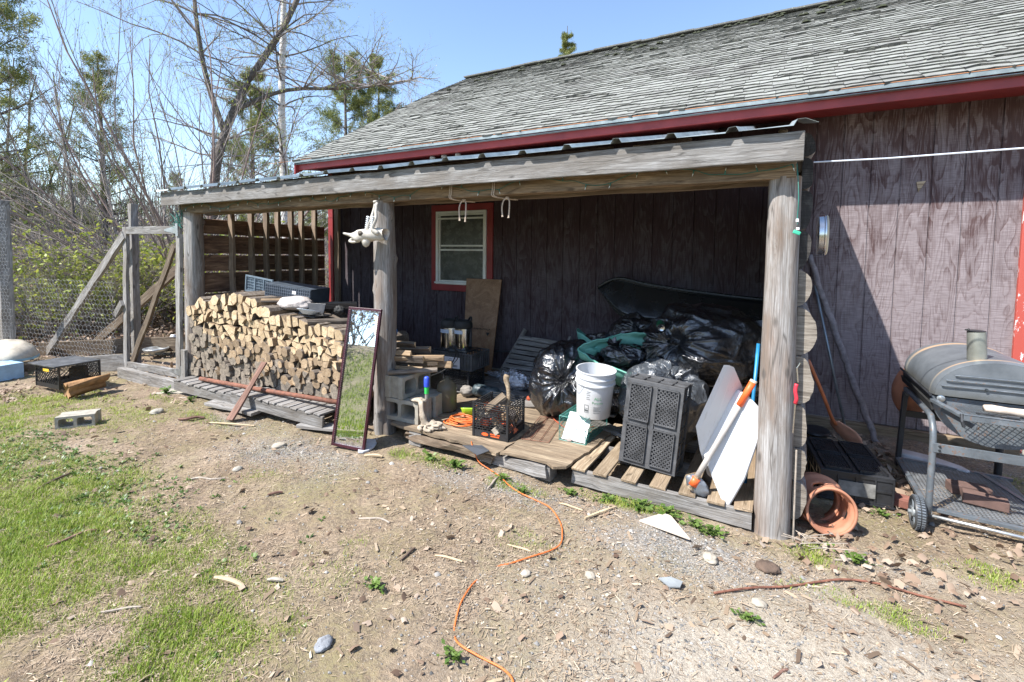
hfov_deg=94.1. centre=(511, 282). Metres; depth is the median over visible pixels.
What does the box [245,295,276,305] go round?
firewood log
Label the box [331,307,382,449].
mirror
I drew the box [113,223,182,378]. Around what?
gate
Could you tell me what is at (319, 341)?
firewood log
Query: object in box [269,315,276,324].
firewood log
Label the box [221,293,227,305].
firewood log
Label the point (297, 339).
firewood log
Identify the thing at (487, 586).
wood chips
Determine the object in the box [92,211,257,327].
shrub
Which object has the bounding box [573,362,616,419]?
plastic bucket
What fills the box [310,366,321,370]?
firewood log
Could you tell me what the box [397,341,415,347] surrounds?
split log
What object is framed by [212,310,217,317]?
firewood log
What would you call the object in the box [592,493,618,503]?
weed
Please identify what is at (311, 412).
pallet
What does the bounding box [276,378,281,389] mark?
firewood log
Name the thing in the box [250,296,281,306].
firewood log
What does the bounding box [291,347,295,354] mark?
firewood log
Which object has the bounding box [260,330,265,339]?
firewood log
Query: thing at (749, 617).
weed
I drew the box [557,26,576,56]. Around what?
spruce tree
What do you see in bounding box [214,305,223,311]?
firewood log
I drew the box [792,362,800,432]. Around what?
hand tool
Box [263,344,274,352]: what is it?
firewood log
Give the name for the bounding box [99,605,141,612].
stick
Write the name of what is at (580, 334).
sack
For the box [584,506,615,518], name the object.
stick
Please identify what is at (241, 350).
firewood log
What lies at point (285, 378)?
firewood log
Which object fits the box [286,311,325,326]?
firewood log
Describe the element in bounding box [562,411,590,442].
trap door
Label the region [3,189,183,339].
shrub
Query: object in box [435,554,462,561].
stick
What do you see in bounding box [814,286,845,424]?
metal pole
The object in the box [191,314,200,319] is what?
firewood log
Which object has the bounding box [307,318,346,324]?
firewood log
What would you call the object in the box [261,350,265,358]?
firewood log
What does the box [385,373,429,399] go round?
cinder block
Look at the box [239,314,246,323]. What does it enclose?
firewood log
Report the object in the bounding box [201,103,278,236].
bare tree
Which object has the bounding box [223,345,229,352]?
firewood log
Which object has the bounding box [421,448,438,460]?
weed
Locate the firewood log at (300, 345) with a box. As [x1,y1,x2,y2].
[296,343,305,350]
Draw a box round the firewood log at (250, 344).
[247,341,256,349]
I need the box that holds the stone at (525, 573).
[520,569,530,576]
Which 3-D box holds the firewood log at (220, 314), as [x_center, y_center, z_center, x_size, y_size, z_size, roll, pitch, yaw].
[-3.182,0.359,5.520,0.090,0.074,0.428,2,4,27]
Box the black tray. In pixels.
[299,303,331,317]
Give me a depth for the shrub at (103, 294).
11.49 m
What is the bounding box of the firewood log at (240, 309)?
[237,304,245,313]
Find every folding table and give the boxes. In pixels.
[696,365,742,476]
[703,390,757,504]
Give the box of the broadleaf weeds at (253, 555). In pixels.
[0,399,346,666]
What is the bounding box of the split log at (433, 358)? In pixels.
[394,355,444,361]
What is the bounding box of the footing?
[152,389,191,397]
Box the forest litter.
[16,285,325,360]
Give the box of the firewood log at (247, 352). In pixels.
[244,348,252,356]
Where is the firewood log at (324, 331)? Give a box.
[322,324,341,337]
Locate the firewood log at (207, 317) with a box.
[204,313,212,321]
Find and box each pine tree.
[0,0,103,234]
[1,170,49,251]
[20,47,168,248]
[52,180,99,234]
[159,173,185,237]
[178,63,306,254]
[293,47,387,239]
[295,171,327,255]
[346,50,404,133]
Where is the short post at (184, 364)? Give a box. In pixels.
[181,349,188,377]
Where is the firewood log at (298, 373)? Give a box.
[295,368,302,377]
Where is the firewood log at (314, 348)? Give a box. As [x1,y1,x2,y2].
[312,345,321,352]
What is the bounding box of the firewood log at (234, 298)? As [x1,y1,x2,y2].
[230,291,264,304]
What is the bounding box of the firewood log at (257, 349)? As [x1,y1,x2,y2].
[254,344,261,352]
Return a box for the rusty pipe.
[198,377,336,403]
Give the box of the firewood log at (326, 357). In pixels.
[322,353,336,360]
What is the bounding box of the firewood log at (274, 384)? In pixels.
[270,378,277,387]
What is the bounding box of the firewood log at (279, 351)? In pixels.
[277,346,282,354]
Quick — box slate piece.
[658,577,682,587]
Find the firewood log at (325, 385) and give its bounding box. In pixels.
[321,382,329,389]
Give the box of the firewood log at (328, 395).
[324,393,331,403]
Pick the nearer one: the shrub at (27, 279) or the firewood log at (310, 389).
the firewood log at (310, 389)
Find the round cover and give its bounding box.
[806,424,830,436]
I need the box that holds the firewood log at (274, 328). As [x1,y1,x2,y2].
[271,325,282,331]
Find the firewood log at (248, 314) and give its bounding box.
[246,312,251,320]
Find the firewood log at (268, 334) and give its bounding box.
[264,330,272,337]
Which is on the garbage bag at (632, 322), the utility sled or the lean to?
the utility sled
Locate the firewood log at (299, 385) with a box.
[295,382,302,388]
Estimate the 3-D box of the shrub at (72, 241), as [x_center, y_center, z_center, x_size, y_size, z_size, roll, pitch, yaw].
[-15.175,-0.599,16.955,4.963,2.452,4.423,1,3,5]
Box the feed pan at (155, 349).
[142,346,169,352]
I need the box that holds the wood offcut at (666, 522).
[639,513,689,539]
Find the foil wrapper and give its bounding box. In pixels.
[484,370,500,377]
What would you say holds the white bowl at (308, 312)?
on the black tray
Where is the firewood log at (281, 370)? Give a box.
[277,365,284,372]
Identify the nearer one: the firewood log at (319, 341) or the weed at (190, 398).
the firewood log at (319, 341)
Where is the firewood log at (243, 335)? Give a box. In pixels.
[240,332,247,339]
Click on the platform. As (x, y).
(543, 461)
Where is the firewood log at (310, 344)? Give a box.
[306,341,315,351]
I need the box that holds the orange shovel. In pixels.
[808,359,862,442]
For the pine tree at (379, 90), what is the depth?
25.27 m
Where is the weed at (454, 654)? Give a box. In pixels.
[436,639,464,664]
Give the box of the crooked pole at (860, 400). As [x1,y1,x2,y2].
[808,254,878,441]
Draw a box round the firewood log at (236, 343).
[233,339,240,347]
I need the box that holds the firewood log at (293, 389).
[289,386,296,392]
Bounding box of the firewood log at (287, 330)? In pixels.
[283,326,298,334]
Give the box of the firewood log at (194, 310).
[191,305,201,315]
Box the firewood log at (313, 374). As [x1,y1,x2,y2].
[309,368,320,379]
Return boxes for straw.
[0,365,1023,681]
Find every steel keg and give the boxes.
[440,315,458,348]
[454,316,472,350]
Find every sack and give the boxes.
[577,328,612,342]
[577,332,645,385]
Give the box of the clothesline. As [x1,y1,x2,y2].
[814,147,1023,162]
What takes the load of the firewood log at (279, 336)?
on the firewood log
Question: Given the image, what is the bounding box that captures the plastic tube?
[424,376,428,401]
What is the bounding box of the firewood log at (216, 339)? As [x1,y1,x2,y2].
[214,336,218,343]
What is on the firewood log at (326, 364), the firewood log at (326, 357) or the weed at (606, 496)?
the firewood log at (326, 357)
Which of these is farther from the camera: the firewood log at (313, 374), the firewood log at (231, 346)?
the firewood log at (231, 346)
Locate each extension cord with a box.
[443,401,487,426]
[453,441,562,681]
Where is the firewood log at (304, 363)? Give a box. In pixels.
[301,357,309,368]
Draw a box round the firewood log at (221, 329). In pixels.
[218,325,225,331]
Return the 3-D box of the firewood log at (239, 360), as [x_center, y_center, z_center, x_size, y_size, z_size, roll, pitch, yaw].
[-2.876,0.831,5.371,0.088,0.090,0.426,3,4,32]
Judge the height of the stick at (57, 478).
0.038 m
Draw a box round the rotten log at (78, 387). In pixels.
[63,373,109,398]
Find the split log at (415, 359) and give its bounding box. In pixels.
[396,355,423,362]
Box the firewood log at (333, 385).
[330,383,337,390]
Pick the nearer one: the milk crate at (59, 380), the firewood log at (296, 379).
the firewood log at (296, 379)
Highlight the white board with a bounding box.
[358,439,376,453]
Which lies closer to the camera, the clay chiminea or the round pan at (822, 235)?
the round pan at (822, 235)
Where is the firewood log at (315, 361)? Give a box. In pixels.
[313,356,317,365]
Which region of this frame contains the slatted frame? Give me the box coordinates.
[498,328,572,375]
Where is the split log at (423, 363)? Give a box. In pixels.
[396,362,437,365]
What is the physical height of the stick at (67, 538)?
0.024 m
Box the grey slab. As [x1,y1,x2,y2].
[78,354,123,372]
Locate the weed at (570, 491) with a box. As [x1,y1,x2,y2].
[558,487,582,496]
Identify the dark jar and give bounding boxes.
[334,305,345,315]
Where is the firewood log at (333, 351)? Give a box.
[331,349,336,355]
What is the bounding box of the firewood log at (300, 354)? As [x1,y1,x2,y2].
[296,349,308,358]
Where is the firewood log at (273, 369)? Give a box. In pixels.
[271,365,276,373]
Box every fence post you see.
[0,200,15,339]
[128,204,141,362]
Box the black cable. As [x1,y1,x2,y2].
[431,345,458,375]
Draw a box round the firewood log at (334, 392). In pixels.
[331,388,337,398]
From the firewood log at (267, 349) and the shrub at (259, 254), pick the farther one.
the shrub at (259, 254)
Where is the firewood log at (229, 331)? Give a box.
[227,324,240,334]
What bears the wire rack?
on the platform
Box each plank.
[204,399,261,415]
[226,362,267,421]
[297,423,333,431]
[901,449,969,475]
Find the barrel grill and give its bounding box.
[894,328,1023,539]
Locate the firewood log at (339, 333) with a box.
[334,328,345,340]
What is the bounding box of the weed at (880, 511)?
[866,506,900,517]
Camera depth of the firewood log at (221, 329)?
5.32 m
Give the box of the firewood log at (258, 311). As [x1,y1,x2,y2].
[255,304,276,316]
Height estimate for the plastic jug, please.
0.318 m
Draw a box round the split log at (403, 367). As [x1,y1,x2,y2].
[395,366,422,369]
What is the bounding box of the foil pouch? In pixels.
[499,368,529,390]
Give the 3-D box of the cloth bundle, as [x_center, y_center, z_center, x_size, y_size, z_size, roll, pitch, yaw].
[-2.305,0.214,5.075,0.486,0.159,0.288,3,4,29]
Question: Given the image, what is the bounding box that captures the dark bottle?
[472,384,501,398]
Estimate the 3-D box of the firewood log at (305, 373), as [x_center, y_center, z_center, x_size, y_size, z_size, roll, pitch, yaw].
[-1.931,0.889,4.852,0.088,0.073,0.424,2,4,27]
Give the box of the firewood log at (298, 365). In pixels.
[296,361,300,369]
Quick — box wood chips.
[1,398,1020,681]
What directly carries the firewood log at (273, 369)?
on the firewood log at (272, 376)
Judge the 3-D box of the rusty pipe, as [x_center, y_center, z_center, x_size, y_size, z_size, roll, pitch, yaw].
[-2.487,1.077,4.809,2.402,0.150,0.043,3,4,29]
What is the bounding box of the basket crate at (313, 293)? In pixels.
[245,274,329,302]
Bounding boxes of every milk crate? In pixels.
[28,355,100,389]
[443,367,483,389]
[472,391,524,441]
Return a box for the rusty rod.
[713,578,965,607]
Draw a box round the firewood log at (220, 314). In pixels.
[218,312,223,318]
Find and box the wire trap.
[559,405,606,445]
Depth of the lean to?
3.29 m
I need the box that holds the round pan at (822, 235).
[816,215,828,255]
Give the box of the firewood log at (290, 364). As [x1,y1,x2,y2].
[288,361,297,367]
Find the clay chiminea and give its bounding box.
[891,370,922,411]
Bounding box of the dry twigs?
[781,530,853,550]
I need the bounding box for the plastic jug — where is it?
[436,376,456,412]
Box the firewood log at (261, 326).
[258,323,265,331]
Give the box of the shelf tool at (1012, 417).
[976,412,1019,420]
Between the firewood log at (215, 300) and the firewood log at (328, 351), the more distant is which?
the firewood log at (215, 300)
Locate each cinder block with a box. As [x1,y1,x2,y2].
[54,408,101,429]
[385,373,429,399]
[386,394,431,424]
[417,388,441,417]
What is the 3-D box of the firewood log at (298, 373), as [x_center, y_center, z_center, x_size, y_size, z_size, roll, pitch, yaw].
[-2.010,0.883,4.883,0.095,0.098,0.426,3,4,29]
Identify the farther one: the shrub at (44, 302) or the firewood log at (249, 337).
the shrub at (44, 302)
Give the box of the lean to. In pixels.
[154,118,817,539]
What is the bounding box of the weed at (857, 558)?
[823,541,882,566]
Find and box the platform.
[391,375,621,481]
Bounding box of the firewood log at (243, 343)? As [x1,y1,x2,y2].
[241,340,245,346]
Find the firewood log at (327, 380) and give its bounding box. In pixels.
[323,376,331,383]
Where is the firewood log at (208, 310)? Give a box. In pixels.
[206,308,212,313]
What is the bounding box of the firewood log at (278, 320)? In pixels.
[275,312,298,325]
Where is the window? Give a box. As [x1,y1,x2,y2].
[431,203,493,291]
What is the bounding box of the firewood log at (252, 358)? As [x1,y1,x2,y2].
[249,353,255,360]
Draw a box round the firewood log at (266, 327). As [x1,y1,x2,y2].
[264,325,271,330]
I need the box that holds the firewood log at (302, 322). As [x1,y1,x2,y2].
[299,315,338,328]
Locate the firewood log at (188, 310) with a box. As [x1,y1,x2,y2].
[186,305,192,315]
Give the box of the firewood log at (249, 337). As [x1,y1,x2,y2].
[245,334,254,341]
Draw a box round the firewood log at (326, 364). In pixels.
[322,361,331,368]
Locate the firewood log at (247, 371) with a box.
[244,368,251,374]
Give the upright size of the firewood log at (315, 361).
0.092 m
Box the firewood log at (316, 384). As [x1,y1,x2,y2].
[312,379,321,388]
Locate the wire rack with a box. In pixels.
[521,416,563,442]
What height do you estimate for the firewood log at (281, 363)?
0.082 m
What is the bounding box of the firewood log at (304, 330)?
[300,324,310,334]
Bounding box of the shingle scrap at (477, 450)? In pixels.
[462,445,488,455]
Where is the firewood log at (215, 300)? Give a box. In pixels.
[210,294,222,304]
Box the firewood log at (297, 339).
[293,336,302,342]
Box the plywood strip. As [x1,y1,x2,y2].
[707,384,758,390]
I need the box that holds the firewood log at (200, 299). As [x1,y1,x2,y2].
[198,296,211,305]
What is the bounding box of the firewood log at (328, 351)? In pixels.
[325,347,331,355]
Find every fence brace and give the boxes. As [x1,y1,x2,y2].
[46,231,125,354]
[94,258,183,339]
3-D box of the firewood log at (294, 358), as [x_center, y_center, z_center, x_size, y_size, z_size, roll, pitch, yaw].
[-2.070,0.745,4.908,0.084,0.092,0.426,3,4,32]
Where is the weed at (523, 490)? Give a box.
[511,483,528,493]
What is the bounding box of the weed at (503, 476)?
[493,472,509,482]
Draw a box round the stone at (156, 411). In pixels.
[149,408,163,414]
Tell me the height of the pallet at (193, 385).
0.126 m
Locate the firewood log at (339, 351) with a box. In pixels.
[336,343,343,356]
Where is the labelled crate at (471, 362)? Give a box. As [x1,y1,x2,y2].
[431,347,489,371]
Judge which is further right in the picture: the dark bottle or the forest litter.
the dark bottle
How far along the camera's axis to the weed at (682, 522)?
2.82 m
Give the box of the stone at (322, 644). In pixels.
[314,634,332,652]
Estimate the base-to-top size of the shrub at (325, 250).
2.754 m
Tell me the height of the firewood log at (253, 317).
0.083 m
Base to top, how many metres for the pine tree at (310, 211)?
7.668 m
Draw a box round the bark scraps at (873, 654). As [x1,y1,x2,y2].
[9,388,1020,681]
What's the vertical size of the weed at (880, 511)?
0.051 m
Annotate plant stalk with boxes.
[792,450,796,541]
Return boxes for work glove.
[409,397,445,432]
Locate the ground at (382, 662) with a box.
[0,314,1023,681]
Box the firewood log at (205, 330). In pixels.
[203,327,209,333]
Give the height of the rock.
0.115 m
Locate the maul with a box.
[686,379,756,497]
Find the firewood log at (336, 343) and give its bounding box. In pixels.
[334,340,343,349]
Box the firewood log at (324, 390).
[321,387,329,394]
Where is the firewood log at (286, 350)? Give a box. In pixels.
[281,346,292,356]
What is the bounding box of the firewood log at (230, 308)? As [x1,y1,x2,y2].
[224,305,237,311]
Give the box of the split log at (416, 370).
[388,367,437,374]
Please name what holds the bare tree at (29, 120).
on the ground at (382, 662)
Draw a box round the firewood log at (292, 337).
[288,334,296,340]
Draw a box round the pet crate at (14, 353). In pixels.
[0,339,39,380]
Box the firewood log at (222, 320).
[219,317,226,323]
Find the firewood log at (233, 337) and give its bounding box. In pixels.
[230,333,237,340]
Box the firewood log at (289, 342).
[285,339,292,345]
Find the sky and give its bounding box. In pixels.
[0,0,827,227]
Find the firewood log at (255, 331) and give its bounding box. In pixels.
[252,328,257,335]
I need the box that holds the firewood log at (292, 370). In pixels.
[289,367,296,375]
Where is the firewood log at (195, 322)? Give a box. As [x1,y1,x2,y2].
[194,319,203,325]
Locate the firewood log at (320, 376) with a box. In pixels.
[317,372,323,382]
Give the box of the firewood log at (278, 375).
[275,370,285,378]
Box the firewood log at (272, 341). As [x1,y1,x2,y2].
[267,337,277,346]
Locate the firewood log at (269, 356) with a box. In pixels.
[266,352,274,361]
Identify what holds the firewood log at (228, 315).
on the firewood log
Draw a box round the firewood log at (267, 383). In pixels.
[265,375,269,385]
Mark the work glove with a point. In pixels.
(431, 425)
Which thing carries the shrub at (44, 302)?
on the ground at (382, 662)
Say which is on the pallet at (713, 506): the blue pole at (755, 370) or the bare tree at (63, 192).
the blue pole at (755, 370)
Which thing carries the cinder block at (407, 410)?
on the platform
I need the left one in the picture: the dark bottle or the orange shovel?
the dark bottle
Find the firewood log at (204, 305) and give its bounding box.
[201,300,209,310]
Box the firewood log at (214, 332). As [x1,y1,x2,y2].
[211,328,217,335]
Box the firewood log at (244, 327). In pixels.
[242,324,251,333]
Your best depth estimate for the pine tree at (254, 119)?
20.37 m
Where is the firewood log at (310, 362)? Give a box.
[308,357,314,367]
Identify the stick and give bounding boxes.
[30,472,70,493]
[45,529,96,547]
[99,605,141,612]
[178,416,204,419]
[187,477,224,480]
[209,422,254,425]
[214,575,243,585]
[267,491,282,494]
[267,577,283,581]
[359,517,389,522]
[364,453,382,457]
[399,547,415,561]
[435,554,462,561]
[487,475,499,488]
[488,678,502,681]
[507,544,530,551]
[559,502,582,510]
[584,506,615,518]
[773,668,788,678]
[834,558,866,560]
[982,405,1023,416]
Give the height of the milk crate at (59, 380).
0.283 m
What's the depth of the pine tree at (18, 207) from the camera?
26.07 m
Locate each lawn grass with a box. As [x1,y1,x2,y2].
[0,328,172,440]
[0,377,1023,681]
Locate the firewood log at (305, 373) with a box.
[302,371,309,377]
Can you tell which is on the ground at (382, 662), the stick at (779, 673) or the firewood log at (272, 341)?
the stick at (779, 673)
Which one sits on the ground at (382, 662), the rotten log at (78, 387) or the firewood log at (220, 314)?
the rotten log at (78, 387)
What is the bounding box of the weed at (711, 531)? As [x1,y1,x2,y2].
[695,523,728,538]
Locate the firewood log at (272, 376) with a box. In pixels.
[269,373,275,380]
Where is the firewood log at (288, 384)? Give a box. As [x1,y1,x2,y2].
[285,380,293,390]
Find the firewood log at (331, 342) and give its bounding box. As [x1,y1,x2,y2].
[329,339,335,348]
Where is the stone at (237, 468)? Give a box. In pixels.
[232,466,242,471]
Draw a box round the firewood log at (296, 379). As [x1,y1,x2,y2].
[293,375,302,382]
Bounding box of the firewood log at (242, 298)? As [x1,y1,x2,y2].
[237,292,264,303]
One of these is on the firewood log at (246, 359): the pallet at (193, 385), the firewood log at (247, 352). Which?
the firewood log at (247, 352)
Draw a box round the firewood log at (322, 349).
[317,345,327,354]
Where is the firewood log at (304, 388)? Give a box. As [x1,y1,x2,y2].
[302,384,307,394]
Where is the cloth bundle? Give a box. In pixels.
[277,296,312,309]
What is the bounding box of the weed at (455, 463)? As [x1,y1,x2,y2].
[428,456,474,471]
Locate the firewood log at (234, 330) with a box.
[231,326,241,334]
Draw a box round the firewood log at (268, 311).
[262,305,298,316]
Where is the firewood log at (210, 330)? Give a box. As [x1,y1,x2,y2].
[208,328,214,335]
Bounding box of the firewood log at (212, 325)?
[209,322,216,327]
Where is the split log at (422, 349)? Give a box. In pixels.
[397,346,430,352]
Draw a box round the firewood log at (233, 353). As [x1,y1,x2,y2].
[231,350,236,357]
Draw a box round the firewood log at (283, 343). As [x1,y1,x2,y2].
[280,339,289,346]
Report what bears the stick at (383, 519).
on the ground at (382, 662)
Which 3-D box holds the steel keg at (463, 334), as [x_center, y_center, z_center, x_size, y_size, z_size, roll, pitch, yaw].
[-0.540,0.551,5.267,0.210,0.361,0.210,3,4,29]
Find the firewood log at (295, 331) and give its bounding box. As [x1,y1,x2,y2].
[292,327,299,335]
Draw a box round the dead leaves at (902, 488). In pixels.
[0,308,1023,607]
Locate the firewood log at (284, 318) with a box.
[281,313,298,327]
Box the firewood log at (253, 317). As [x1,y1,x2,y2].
[250,314,262,320]
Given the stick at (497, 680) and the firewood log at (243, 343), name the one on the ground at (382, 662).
the stick at (497, 680)
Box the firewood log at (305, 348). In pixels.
[303,344,308,353]
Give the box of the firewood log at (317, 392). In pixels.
[314,388,321,396]
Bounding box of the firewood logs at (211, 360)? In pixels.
[188,309,414,385]
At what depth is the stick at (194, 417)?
4.53 m
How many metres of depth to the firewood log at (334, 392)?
4.46 m
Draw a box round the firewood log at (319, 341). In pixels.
[315,336,324,345]
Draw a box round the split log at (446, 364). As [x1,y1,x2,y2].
[408,361,452,367]
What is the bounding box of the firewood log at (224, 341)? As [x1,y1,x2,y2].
[222,337,229,344]
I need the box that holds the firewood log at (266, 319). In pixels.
[264,317,269,324]
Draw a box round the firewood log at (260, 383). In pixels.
[258,380,265,386]
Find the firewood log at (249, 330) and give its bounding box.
[247,328,254,334]
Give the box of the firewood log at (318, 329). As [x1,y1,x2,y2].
[314,322,331,336]
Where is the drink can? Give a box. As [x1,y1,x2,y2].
[656,320,664,330]
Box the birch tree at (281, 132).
[115,0,378,270]
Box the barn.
[271,0,1023,456]
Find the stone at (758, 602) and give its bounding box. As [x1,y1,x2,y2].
[751,597,767,608]
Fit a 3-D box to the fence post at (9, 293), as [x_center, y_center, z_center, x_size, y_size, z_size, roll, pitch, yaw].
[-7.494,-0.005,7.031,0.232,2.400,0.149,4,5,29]
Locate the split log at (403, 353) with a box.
[395,350,411,356]
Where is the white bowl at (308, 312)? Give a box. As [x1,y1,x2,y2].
[297,308,319,314]
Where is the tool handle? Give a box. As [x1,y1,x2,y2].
[503,374,510,412]
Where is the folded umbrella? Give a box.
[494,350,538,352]
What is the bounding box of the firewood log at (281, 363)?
[278,360,284,367]
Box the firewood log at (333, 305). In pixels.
[318,301,356,308]
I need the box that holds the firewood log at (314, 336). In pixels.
[311,334,321,342]
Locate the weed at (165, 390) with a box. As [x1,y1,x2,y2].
[159,385,173,394]
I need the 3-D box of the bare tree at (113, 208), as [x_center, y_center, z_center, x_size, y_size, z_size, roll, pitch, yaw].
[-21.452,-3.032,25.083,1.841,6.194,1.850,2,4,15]
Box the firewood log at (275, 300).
[261,298,280,302]
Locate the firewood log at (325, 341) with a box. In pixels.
[323,338,332,345]
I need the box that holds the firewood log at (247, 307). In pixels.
[242,301,251,312]
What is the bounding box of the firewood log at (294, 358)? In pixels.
[290,354,298,362]
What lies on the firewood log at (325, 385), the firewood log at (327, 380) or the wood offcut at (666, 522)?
the firewood log at (327, 380)
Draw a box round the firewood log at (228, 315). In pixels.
[226,311,232,319]
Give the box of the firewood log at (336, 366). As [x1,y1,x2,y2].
[332,362,340,370]
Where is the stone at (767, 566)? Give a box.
[755,559,780,574]
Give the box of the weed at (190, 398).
[184,395,196,402]
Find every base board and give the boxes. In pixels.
[38,337,150,356]
[150,337,184,351]
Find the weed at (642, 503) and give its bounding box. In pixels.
[621,496,658,510]
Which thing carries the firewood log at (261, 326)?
on the firewood log at (262, 335)
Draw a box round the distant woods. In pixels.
[0,150,328,266]
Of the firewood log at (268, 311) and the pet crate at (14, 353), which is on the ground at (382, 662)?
the pet crate at (14, 353)
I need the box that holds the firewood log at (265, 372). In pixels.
[262,369,270,375]
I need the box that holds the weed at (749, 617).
[730,608,764,625]
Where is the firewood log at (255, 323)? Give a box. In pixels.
[253,319,261,327]
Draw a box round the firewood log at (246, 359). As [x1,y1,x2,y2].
[243,354,250,362]
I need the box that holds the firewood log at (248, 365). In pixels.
[244,362,251,368]
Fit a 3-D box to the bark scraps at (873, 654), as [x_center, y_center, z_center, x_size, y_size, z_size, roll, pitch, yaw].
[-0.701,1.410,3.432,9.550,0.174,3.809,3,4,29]
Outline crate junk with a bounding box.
[479,392,521,435]
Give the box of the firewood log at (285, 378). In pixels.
[281,374,292,384]
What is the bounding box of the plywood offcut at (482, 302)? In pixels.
[464,278,501,371]
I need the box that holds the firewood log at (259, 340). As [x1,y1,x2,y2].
[257,337,264,347]
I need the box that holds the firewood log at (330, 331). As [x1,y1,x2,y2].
[327,324,346,338]
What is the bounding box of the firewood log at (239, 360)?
[236,356,242,363]
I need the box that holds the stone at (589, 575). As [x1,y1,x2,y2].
[585,571,595,579]
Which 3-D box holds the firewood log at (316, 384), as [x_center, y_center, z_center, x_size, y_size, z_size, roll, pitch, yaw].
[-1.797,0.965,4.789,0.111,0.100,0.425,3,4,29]
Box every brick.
[894,492,909,508]
[945,479,992,494]
[961,488,1009,512]
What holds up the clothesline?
attached to the lean to
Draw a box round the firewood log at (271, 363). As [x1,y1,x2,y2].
[269,359,274,366]
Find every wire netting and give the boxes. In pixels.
[0,206,12,339]
[14,277,117,360]
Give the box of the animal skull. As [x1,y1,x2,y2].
[343,200,389,246]
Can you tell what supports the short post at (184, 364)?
on the footing
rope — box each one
[449,186,474,221]
[491,182,517,217]
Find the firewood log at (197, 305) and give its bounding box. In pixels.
[195,300,200,308]
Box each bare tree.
[0,0,437,319]
[0,30,47,217]
[0,36,109,256]
[1,61,84,246]
[11,119,68,248]
[30,77,96,242]
[58,67,147,238]
[59,139,108,245]
[70,0,444,292]
[84,164,128,241]
[121,161,161,243]
[129,151,161,245]
[148,150,181,246]
[150,157,183,240]
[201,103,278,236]
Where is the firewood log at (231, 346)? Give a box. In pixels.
[228,342,234,349]
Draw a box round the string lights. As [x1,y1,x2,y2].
[169,164,800,234]
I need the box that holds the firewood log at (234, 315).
[231,310,237,319]
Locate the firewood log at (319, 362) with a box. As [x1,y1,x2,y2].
[317,357,322,365]
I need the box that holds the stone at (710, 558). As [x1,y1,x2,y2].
[702,551,717,564]
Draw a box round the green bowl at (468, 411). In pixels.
[461,408,471,414]
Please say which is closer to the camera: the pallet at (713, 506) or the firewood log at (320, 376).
the pallet at (713, 506)
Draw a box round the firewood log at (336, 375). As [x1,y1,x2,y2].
[333,370,340,380]
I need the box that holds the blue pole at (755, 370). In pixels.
[744,343,759,482]
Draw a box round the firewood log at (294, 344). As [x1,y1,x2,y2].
[292,341,298,347]
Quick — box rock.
[460,385,472,396]
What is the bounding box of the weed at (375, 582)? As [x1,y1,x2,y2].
[363,575,384,593]
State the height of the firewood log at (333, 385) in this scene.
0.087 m
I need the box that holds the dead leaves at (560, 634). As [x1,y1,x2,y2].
[0,388,1014,681]
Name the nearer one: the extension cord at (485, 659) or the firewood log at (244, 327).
the extension cord at (485, 659)
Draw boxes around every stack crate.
[618,372,692,476]
[806,436,895,509]
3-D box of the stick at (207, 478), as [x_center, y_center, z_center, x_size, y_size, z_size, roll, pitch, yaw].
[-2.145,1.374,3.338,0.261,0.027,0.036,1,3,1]
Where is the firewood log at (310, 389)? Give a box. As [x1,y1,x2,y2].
[306,382,314,394]
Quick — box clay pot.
[799,472,857,536]
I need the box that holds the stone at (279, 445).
[271,442,286,448]
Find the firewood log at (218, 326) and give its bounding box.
[215,323,227,330]
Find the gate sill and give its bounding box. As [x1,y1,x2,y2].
[117,367,174,388]
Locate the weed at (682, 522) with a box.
[678,515,711,534]
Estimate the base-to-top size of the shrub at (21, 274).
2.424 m
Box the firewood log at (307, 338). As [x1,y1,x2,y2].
[304,334,310,342]
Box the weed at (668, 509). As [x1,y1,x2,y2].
[644,503,696,517]
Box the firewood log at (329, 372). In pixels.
[325,368,333,376]
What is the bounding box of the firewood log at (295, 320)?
[292,313,328,326]
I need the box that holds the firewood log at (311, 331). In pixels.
[308,325,314,337]
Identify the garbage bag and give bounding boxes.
[528,339,600,418]
[585,332,608,362]
[600,336,645,366]
[602,361,630,412]
[607,312,652,348]
[617,356,709,445]
[641,302,761,384]
[709,377,759,404]
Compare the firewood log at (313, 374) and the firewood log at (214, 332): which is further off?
the firewood log at (214, 332)
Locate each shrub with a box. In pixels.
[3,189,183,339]
[11,200,159,339]
[11,224,87,325]
[12,233,86,320]
[12,236,71,339]
[13,236,95,312]
[13,247,92,334]
[13,254,102,324]
[15,211,224,332]
[16,237,184,338]
[21,236,155,263]
[22,233,117,317]
[38,220,183,285]
[69,216,243,325]
[74,241,153,318]
[80,215,236,313]
[80,243,120,317]
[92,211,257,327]
[144,250,245,300]
[145,255,328,301]
[171,217,328,291]
[236,236,328,286]
[241,236,328,287]
[274,217,327,283]
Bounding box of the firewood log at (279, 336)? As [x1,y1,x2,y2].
[277,332,288,339]
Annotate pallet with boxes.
[173,375,255,401]
[230,385,373,427]
[571,423,755,529]
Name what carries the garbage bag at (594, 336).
in the sack at (580, 334)
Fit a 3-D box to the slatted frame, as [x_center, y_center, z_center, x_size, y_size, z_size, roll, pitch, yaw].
[0.263,0.839,5.532,0.815,0.559,0.357,3,4,29]
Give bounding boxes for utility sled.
[597,277,763,320]
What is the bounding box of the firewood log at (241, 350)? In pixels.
[238,347,245,353]
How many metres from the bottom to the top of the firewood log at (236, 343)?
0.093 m

